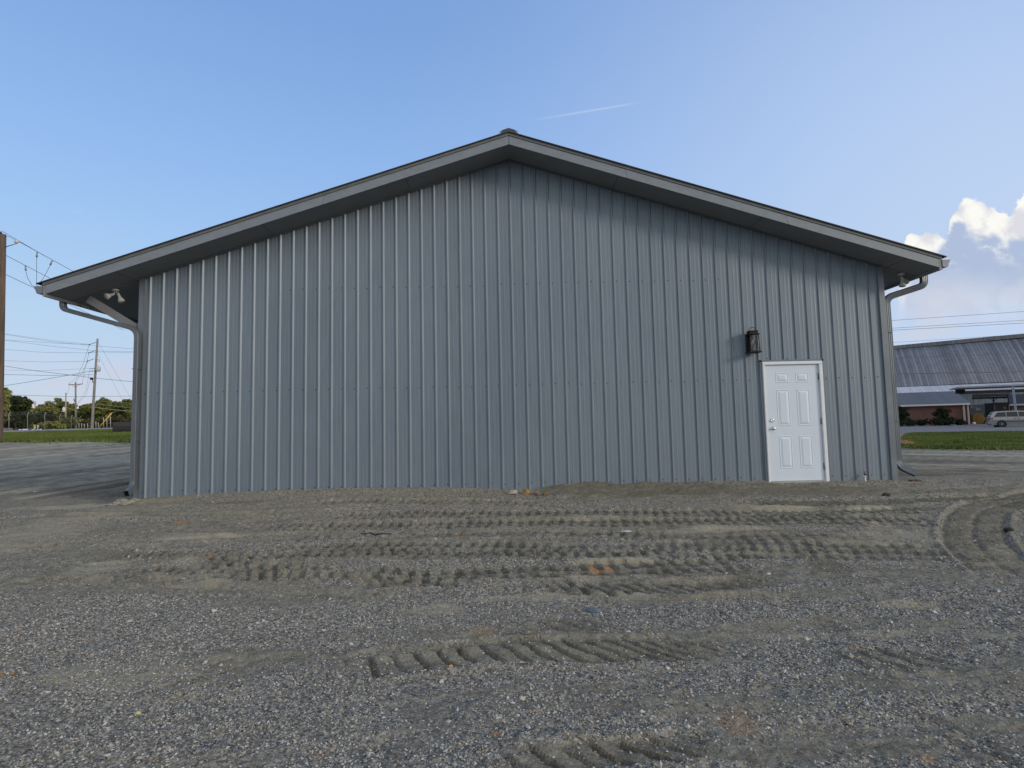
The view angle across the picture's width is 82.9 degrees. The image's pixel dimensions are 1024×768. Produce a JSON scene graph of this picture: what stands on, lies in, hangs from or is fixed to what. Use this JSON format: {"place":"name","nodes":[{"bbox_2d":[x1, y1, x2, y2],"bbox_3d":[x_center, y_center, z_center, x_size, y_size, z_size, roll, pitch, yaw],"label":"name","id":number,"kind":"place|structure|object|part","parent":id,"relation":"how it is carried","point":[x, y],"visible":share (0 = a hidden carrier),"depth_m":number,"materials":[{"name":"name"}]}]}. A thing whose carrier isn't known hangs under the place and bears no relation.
{"place":"outdoors","nodes":[
{"label":"outdoors","id":0,"kind":"place"},
{"bbox_2d":[3,428,111,431],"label":"road","id":1,"kind":"structure","parent":0,"point":[54,429],"depth_m":77.56,"materials":[{"name":"grey asphalt"}]},
{"bbox_2d":[87,339,100,427],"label":"utility pole","id":2,"kind":"object","parent":1,"relation":"on","point":[97,369],"visible":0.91,"depth_m":87.88,"materials":[{"name":"grey"}]},
{"bbox_2d":[5,371,88,385],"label":"power line","id":3,"kind":"object","parent":2,"relation":"attached to","point":[48,378],"visible":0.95,"depth_m":83.98,"materials":[{"name":"grey"}]},
{"bbox_2d":[24,395,103,396],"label":"power line","id":4,"kind":"object","parent":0,"point":[71,396],"visible":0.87,"depth_m":77.98,"materials":[{"name":"grey"}]},
{"bbox_2d":[5,349,126,352],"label":"power line","id":5,"kind":"object","parent":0,"point":[66,352],"visible":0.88,"depth_m":84.99,"materials":[{"name":"grey"}]},
{"bbox_2d":[7,366,132,381],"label":"power line","id":6,"kind":"object","parent":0,"point":[67,374],"visible":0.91,"depth_m":79.98,"materials":[{"name":"grey"}]},
{"bbox_2d":[0,433,1023,767],"bbox_3d":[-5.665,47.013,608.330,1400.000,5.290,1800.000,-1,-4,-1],"label":"ground","id":7,"kind":"structure","parent":0,"point":[76,481],"depth_m":4.53,"materials":[{"name":"grey gravel"}]},
{"bbox_2d":[3,387,12,427],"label":"tree","id":8,"kind":"object","parent":7,"relation":"on","point":[8,395],"visible":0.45,"depth_m":82.36,"materials":[{"name":"green plant"}]},
{"bbox_2d":[4,421,14,428],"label":"shrub","id":9,"kind":"object","parent":7,"relation":"on","point":[6,425],"visible":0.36,"depth_m":89.44,"materials":[{"name":"green plant"}]},
{"bbox_2d":[7,395,33,429],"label":"tree","id":10,"kind":"object","parent":7,"relation":"on","point":[20,406],"visible":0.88,"depth_m":87.75,"materials":[{"name":"green plant"}]},
{"bbox_2d":[19,417,32,429],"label":"shrub","id":11,"kind":"object","parent":7,"relation":"on","point":[25,427],"visible":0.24,"depth_m":91.95,"materials":[{"name":"green plant"}]},
{"bbox_2d":[28,407,41,429],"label":"tree","id":12,"kind":"object","parent":7,"relation":"on","point":[35,410],"visible":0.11,"depth_m":108.80,"materials":[{"name":"green plant"}]},
{"bbox_2d":[29,412,47,429],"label":"shrub","id":13,"kind":"object","parent":7,"relation":"on","point":[39,418],"visible":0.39,"depth_m":95.49,"materials":[{"name":"green plant"}]},
{"bbox_2d":[3,411,78,430],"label":"chain link fence","id":14,"kind":"object","parent":7,"relation":"on","point":[53,416],"visible":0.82,"depth_m":84.16,"materials":[{"name":"grey metal"}]},
{"bbox_2d":[36,404,58,417],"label":"tree","id":15,"kind":"object","parent":7,"relation":"on","point":[49,408],"visible":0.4,"depth_m":115.88,"materials":[{"name":"green plant"}]},
{"bbox_2d":[33,418,66,428],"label":"shrub","id":16,"kind":"object","parent":7,"relation":"on","point":[56,424],"visible":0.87,"depth_m":87.48,"materials":[{"name":"green plant"}]},
{"bbox_2d":[44,412,58,421],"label":"shrub","id":17,"kind":"object","parent":7,"relation":"on","point":[49,414],"visible":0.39,"depth_m":97.78,"materials":[{"name":"green plant"}]},
{"bbox_2d":[44,398,77,418],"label":"tree","id":18,"kind":"object","parent":7,"relation":"on","point":[60,403],"visible":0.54,"depth_m":119.47,"materials":[{"name":"green plant"}]},
{"bbox_2d":[62,393,66,413],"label":"utility pole","id":19,"kind":"object","parent":7,"relation":"on","point":[64,409],"visible":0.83,"depth_m":99.90,"materials":[{"name":"grey"}]},
{"bbox_2d":[0,428,130,443],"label":"grass","id":20,"kind":"structure","parent":7,"relation":"on","point":[88,435],"depth_m":36.31,"materials":[{"name":"green plant"}]},
{"bbox_2d":[58,417,77,427],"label":"shrub","id":21,"kind":"object","parent":7,"relation":"on","point":[68,422],"visible":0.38,"depth_m":100.06,"materials":[{"name":"green plant"}]},
{"bbox_2d":[8,408,131,428],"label":"wood","id":22,"kind":"object","parent":7,"relation":"on","point":[106,416],"visible":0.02,"depth_m":136.01,"materials":[{"name":"green plant"}]},
{"bbox_2d":[69,382,82,427],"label":"utility pole","id":23,"kind":"object","parent":7,"relation":"on","point":[75,386],"visible":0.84,"depth_m":101.95,"materials":[{"name":"grey wood"}]},
{"bbox_2d":[68,416,83,427],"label":"shrub","id":24,"kind":"object","parent":7,"relation":"on","point":[80,420],"visible":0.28,"depth_m":103.69,"materials":[{"name":"green plant"}]},
{"bbox_2d":[77,406,85,419],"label":"tree","id":25,"kind":"object","parent":7,"relation":"on","point":[80,416],"visible":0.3,"depth_m":121.71,"materials":[{"name":"green plant"}]},
{"bbox_2d":[71,420,96,428],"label":"shrub","id":26,"kind":"object","parent":7,"relation":"on","point":[85,422],"visible":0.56,"depth_m":103.49,"materials":[{"name":"green plant"}]},
{"bbox_2d":[77,403,98,419],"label":"tree","id":27,"kind":"object","parent":7,"relation":"on","point":[85,412],"visible":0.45,"depth_m":119.00,"materials":[{"name":"green plant"}]},
{"bbox_2d":[78,416,110,428],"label":"fence","id":28,"kind":"object","parent":7,"relation":"on","point":[98,423],"visible":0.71,"depth_m":99.96,"materials":[{"name":"grey"}]},
{"bbox_2d":[88,420,102,427],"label":"shrub","id":29,"kind":"object","parent":7,"relation":"on","point":[97,421],"visible":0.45,"depth_m":104.85,"materials":[{"name":"green plant"}]},
{"bbox_2d":[88,397,114,427],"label":"tree","id":30,"kind":"object","parent":7,"relation":"on","point":[99,411],"visible":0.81,"depth_m":115.61,"materials":[{"name":"green plant"}]},
{"bbox_2d":[100,417,116,427],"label":"shrub","id":31,"kind":"object","parent":7,"relation":"on","point":[108,421],"visible":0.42,"depth_m":105.86,"materials":[{"name":"green plant"}]},
{"bbox_2d":[111,399,128,416],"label":"tree","id":32,"kind":"object","parent":7,"relation":"on","point":[117,412],"visible":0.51,"depth_m":116.53,"materials":[{"name":"green plant"}]},
{"bbox_2d":[114,498,127,502],"bbox_3d":[-6.626,1.985,9.845,0.254,0.100,0.114,-5,-9,11],"label":"concrete chunk","id":33,"kind":"object","parent":7,"relation":"on","point":[120,500],"visible":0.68,"depth_m":9.81,"materials":[{"name":"grey concrete"}]},
{"bbox_2d":[114,417,130,421],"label":"shrub","id":34,"kind":"object","parent":7,"relation":"on","point":[120,419],"visible":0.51,"depth_m":106.85,"materials":[{"name":"green plant"}]},
{"bbox_2d":[120,399,131,415],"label":"tree","id":35,"kind":"object","parent":7,"relation":"on","point":[126,404],"visible":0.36,"depth_m":113.02,"materials":[{"name":"green plant"}]},
{"bbox_2d":[360,532,391,534],"bbox_3d":[-1.695,1.861,7.211,0.415,0.041,0.039,-2,-5,9],"label":"stick","id":36,"kind":"object","parent":7,"relation":"on","point":[376,534],"visible":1,"depth_m":7.20,"materials":[{"name":"brown wood"}]},
{"bbox_2d":[33,128,950,498],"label":"metal building","id":37,"kind":"structure","parent":7,"relation":"on","point":[507,308],"depth_m":10.23,"materials":[{"name":"grey metal"}]},
{"bbox_2d":[36,252,37,285],"bbox_3d":[-18.923,-4.891,23.690,0.113,9.302,33.328,3,-6,-41],"label":"drop wire","id":38,"kind":"object","parent":37,"relation":"attached to","point":[36,267],"visible":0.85,"depth_m":35.50,"materials":[{"name":"metal"}]},
{"bbox_2d":[104,289,124,302],"bbox_3d":[-7.080,-1.570,10.333,0.318,0.249,0.167,1,-5,-28],"label":"floodlight","id":39,"kind":"object","parent":37,"relation":"attached to","point":[107,296],"visible":1,"depth_m":10.32,"materials":[{"name":"grey plastic"}]},
{"bbox_2d":[745,327,761,353],"bbox_3d":[4.222,-0.771,10.171,0.212,0.460,0.222,-1,-4,-1],"label":"wall lantern","id":40,"kind":"object","parent":37,"relation":"attached to","point":[750,341],"depth_m":10.15,"materials":[{"name":"black metal"}]},
{"bbox_2d":[765,364,824,480],"bbox_3d":[4.962,0.667,10.155,0.943,2.033,0.122,-1,-4,-1],"label":"door","id":41,"kind":"structure","parent":37,"relation":"in","point":[792,391],"depth_m":10.17,"materials":[{"name":"white paint"}]},
{"bbox_2d":[897,273,909,286],"bbox_3d":[7.085,-1.871,10.503,0.292,0.257,0.133,2,-6,-39],"label":"floodlight","id":42,"kind":"object","parent":37,"relation":"attached to","point":[904,282],"visible":1,"depth_m":10.44,"materials":[{"name":"grey plastic"}]},
{"bbox_2d":[508,490,517,494],"bbox_3d":[0.004,1.795,9.596,0.172,0.084,0.139,-6,-5,-30],"label":"rock","id":43,"kind":"object","parent":7,"relation":"on","point":[510,492],"visible":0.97,"depth_m":9.55,"materials":[{"name":"white stone"}]},
{"bbox_2d":[515,631,537,634],"bbox_3d":[0.097,1.692,3.937,0.162,0.017,0.032,-2,-5,12],"label":"stick","id":44,"kind":"object","parent":7,"relation":"on","point":[526,633],"visible":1,"depth_m":3.93,"materials":[{"name":"brown wood"}]},
{"bbox_2d":[522,488,530,494],"bbox_3d":[0.238,1.785,9.595,0.135,0.117,0.116,-7,-1,-1],"label":"clay clod","id":45,"kind":"object","parent":7,"relation":"on","point":[526,491],"visible":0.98,"depth_m":9.57,"materials":[{"name":"orange soil"}]},
{"bbox_2d":[586,607,600,612],"bbox_3d":[0.625,1.742,4.454,0.127,0.051,0.055,4,-6,28],"label":"rock","id":46,"kind":"object","parent":7,"relation":"on","point":[592,609],"visible":0.93,"depth_m":4.44,"materials":[{"name":"grey stone"}]},
{"bbox_2d":[908,479,921,481],"bbox_3d":[6.885,1.655,9.909,0.228,0.066,0.110,-3,-10,-1],"label":"rock","id":47,"kind":"object","parent":7,"relation":"on","point":[916,480],"visible":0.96,"depth_m":9.87,"materials":[{"name":"grey stone"}]},
{"bbox_2d":[894,334,1023,410],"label":"barn","id":48,"kind":"structure","parent":7,"relation":"on","point":[1001,361],"depth_m":94.62,"materials":[{"name":"grey metal"}]},
{"bbox_2d":[1003,527,1013,531],"bbox_3d":[5.596,1.644,6.533,0.108,0.061,0.081,-4,-4,-1],"label":"rock","id":49,"kind":"object","parent":7,"relation":"on","point":[1006,529],"visible":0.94,"depth_m":6.51,"materials":[{"name":"black stone"}]},
{"bbox_2d":[0,0,1023,429],"label":"sky","id":50,"kind":"structure","parent":0,"point":[127,126],"materials":[{"name":"blue"}]},
{"bbox_2d":[892,311,1023,320],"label":"power line","id":51,"kind":"object","parent":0,"point":[963,315],"visible":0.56,"depth_m":47.99,"materials":[{"name":"grey"}]},
{"bbox_2d":[896,371,1023,373],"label":"power line","id":52,"kind":"object","parent":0,"point":[956,372],"visible":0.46,"depth_m":49.98,"materials":[{"name":"grey"}]},
{"bbox_2d":[902,323,1017,329],"bbox_3d":[36.261,-4.734,48.001,24.863,0.892,0.033,-1,-4,0],"label":"power line","id":53,"kind":"object","parent":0,"point":[959,326],"visible":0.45,"depth_m":47.99,"materials":[{"name":"grey"}]},
{"bbox_2d":[900,423,1023,436],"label":"parking lot","id":54,"kind":"structure","parent":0,"point":[950,428],"depth_m":60.80,"materials":[{"name":"grey asphalt"}]},
{"bbox_2d":[898,405,910,419],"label":"tree","id":55,"kind":"object","parent":54,"relation":"on","point":[903,414],"visible":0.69,"depth_m":76.14,"materials":[{"name":"green plant"}]},
{"bbox_2d":[899,417,916,425],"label":"hedge","id":56,"kind":"object","parent":54,"relation":"on","point":[906,421],"visible":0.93,"depth_m":75.20,"materials":[{"name":"green plant"}]},
{"bbox_2d":[915,418,930,425],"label":"hedge","id":57,"kind":"object","parent":54,"relation":"on","point":[920,422],"visible":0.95,"depth_m":75.30,"materials":[{"name":"green plant"}]},
{"bbox_2d":[897,391,969,424],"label":"brick building","id":58,"kind":"structure","parent":54,"relation":"on","point":[922,405],"depth_m":80.32,"materials":[{"name":"red brick"}]},
{"bbox_2d":[929,416,945,425],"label":"hedge","id":59,"kind":"object","parent":54,"relation":"on","point":[937,421],"visible":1,"depth_m":75.25,"materials":[{"name":"green plant"}]},
{"bbox_2d":[931,406,951,419],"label":"tree","id":60,"kind":"object","parent":54,"relation":"on","point":[943,412],"visible":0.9,"depth_m":76.41,"materials":[{"name":"green plant"}]},
{"bbox_2d":[941,417,956,424],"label":"hedge","id":61,"kind":"object","parent":54,"relation":"on","point":[951,420],"visible":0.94,"depth_m":75.15,"materials":[{"name":"green plant"}]},
{"bbox_2d":[897,382,1023,409],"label":"lean to","id":62,"kind":"object","parent":54,"relation":"on","point":[940,388],"visible":0.6,"depth_m":85.64,"materials":[{"name":"black metal"}]},
{"bbox_2d":[956,418,967,424],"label":"hedge","id":63,"kind":"object","parent":54,"relation":"on","point":[961,421],"visible":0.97,"depth_m":75.26,"materials":[{"name":"green plant"}]},
{"bbox_2d":[969,404,985,423],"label":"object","id":64,"kind":"object","parent":54,"relation":"on","point":[977,409],"visible":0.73,"depth_m":81.94,"materials":[{"name":"metal"}]},
{"bbox_2d":[971,414,985,423],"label":"yellow tank","id":65,"kind":"object","parent":54,"relation":"on","point":[977,418],"visible":0.89,"depth_m":79.03,"materials":[{"name":"yellow paint"}]},
{"bbox_2d":[950,384,1023,425],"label":"canopy","id":66,"kind":"object","parent":54,"relation":"on","point":[959,390],"visible":0.86,"depth_m":70.35,"materials":[{"name":"grey metal"}]},
{"bbox_2d":[984,410,995,422],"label":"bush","id":67,"kind":"object","parent":54,"relation":"on","point":[986,414],"visible":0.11,"depth_m":72.05,"materials":[{"name":"green plant"}]},
{"bbox_2d":[972,393,1009,406],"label":"shed roof","id":68,"kind":"structure","parent":54,"relation":"on","point":[989,396],"depth_m":83.80,"materials":[{"name":"black metal"}]},
{"bbox_2d":[984,402,1008,417],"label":"window","id":69,"kind":"structure","parent":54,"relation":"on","point":[1001,406],"depth_m":83.07,"materials":[{"name":"black glass"}]},
{"bbox_2d":[985,411,1023,426],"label":"minivan","id":70,"kind":"object","parent":54,"relation":"on","point":[1000,419],"visible":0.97,"depth_m":62.84,"materials":[{"name":"silver paint"}]},
{"bbox_3d":[53.135,3.317,63.157,1.040,0.510,0.176,-4,-5,30],"label":"window","id":71,"kind":"part","parent":70,"relation":"part of","materials":[{"name":"black glass"}]},
{"bbox_3d":[54.026,3.257,62.645,0.981,0.530,0.182,-4,-5,30],"label":"window","id":72,"kind":"part","parent":70,"relation":"part of","materials":[{"name":"black glass"}]},
{"bbox_2d":[1007,394,1023,410],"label":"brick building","id":73,"kind":"structure","parent":54,"relation":"on","point":[1019,401],"depth_m":78.92,"materials":[{"name":"brown"}]},
{"bbox_2d":[901,320,1022,327],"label":"power line","id":74,"kind":"object","parent":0,"point":[968,323],"visible":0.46,"depth_m":47.99,"materials":[{"name":"grey"}]},
{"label":"lawn","id":75,"kind":"structure","parent":0,"visible":0},
{"bbox_2d":[900,439,916,444],"bbox_3d":[16.622,2.538,25.283,4.253,0.485,2.544,-1,-4,-1],"label":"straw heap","id":76,"kind":"object","parent":75,"relation":"on","point":[905,441],"visible":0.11,"depth_m":24.91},
{"bbox_2d":[900,430,1023,450],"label":"grass","id":77,"kind":"structure","parent":75,"relation":"on","point":[987,440],"depth_m":26.68,"materials":[{"name":"green plant"}]},
{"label":"lawn","id":78,"kind":"structure","parent":0,"visible":0},
{"bbox_2d":[0,231,18,438],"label":"utility pole","id":79,"kind":"object","parent":78,"relation":"on","point":[3,246],"visible":0.97,"depth_m":33.93,"materials":[{"name":"brown wood"}]},
{"bbox_2d":[112,422,130,431],"bbox_3d":[-32.083,3.432,53.541,7.041,2.150,4.888,0,-5,-20],"label":"container","id":80,"kind":"object","parent":78,"relation":"on","point":[122,426],"visible":0.01,"depth_m":50.29,"materials":[{"name":"silver metal"}]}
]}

